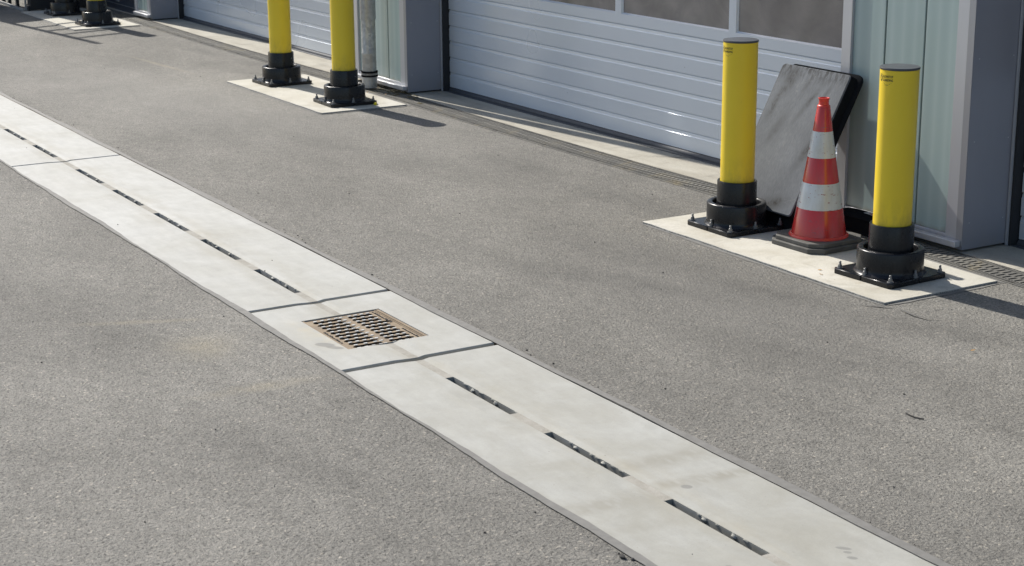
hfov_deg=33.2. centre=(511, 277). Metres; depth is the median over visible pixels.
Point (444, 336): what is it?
drain slab
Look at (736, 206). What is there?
bollard
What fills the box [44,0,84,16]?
bollard
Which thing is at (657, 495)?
drain slab
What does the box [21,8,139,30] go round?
concrete pad
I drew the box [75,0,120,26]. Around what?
bollard
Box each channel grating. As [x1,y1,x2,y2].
[82,7,131,16]
[117,15,361,82]
[365,85,716,195]
[861,235,1023,287]
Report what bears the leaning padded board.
on the concrete pad at (760, 248)
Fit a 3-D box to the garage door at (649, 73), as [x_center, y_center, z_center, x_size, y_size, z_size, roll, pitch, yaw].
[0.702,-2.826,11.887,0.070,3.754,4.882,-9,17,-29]
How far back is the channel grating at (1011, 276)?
8.79 m
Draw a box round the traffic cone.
[772,97,864,254]
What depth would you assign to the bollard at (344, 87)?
13.64 m
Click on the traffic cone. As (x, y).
(818, 226)
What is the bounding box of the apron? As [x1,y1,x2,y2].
[107,7,1023,271]
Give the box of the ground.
[0,0,1023,565]
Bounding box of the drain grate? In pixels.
[303,309,426,348]
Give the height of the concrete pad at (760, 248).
0.062 m
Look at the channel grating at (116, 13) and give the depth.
20.22 m
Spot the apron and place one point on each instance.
(1006, 255)
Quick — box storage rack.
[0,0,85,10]
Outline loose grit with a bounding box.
[0,68,986,560]
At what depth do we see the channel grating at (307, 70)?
17.49 m
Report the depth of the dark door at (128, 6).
20.45 m
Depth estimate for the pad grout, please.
8.87 m
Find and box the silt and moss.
[377,86,422,103]
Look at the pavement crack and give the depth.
8.04 m
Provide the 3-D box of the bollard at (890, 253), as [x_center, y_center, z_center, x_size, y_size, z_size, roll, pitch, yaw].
[1.877,-0.516,8.437,0.400,1.044,0.400,-10,18,-32]
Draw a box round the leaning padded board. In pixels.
[754,64,862,229]
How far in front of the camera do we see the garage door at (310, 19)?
17.68 m
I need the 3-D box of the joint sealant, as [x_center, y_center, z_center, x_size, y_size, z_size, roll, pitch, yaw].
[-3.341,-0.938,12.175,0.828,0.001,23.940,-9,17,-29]
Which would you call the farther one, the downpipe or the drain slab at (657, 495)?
the downpipe
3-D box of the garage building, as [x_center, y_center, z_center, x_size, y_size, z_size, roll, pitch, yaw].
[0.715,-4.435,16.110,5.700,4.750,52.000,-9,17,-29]
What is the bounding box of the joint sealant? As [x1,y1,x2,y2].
[0,91,952,565]
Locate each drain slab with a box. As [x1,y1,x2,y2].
[0,95,118,166]
[13,155,387,312]
[252,291,493,372]
[346,345,936,565]
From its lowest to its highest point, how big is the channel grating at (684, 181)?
0.037 m
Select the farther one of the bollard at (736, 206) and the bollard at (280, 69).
the bollard at (280, 69)
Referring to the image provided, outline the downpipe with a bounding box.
[360,0,377,87]
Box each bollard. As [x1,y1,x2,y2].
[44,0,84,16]
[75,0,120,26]
[252,0,311,86]
[313,0,376,107]
[687,37,783,237]
[834,63,944,288]
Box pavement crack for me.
[668,156,924,317]
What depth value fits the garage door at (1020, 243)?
9.13 m
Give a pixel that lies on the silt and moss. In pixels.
(399, 91)
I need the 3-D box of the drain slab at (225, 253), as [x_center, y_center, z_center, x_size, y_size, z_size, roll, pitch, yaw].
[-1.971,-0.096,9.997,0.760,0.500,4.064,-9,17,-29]
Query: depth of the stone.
5.36 m
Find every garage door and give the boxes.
[182,0,331,59]
[446,0,843,165]
[1012,173,1023,249]
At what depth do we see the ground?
7.41 m
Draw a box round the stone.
[619,554,633,560]
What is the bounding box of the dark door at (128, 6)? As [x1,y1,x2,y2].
[106,0,134,13]
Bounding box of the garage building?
[106,0,1023,249]
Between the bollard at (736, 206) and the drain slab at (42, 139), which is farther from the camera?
the drain slab at (42, 139)
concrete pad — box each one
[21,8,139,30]
[227,74,406,114]
[643,212,997,304]
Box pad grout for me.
[19,8,1004,305]
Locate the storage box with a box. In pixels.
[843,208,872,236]
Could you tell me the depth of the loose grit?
7.73 m
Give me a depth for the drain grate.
7.80 m

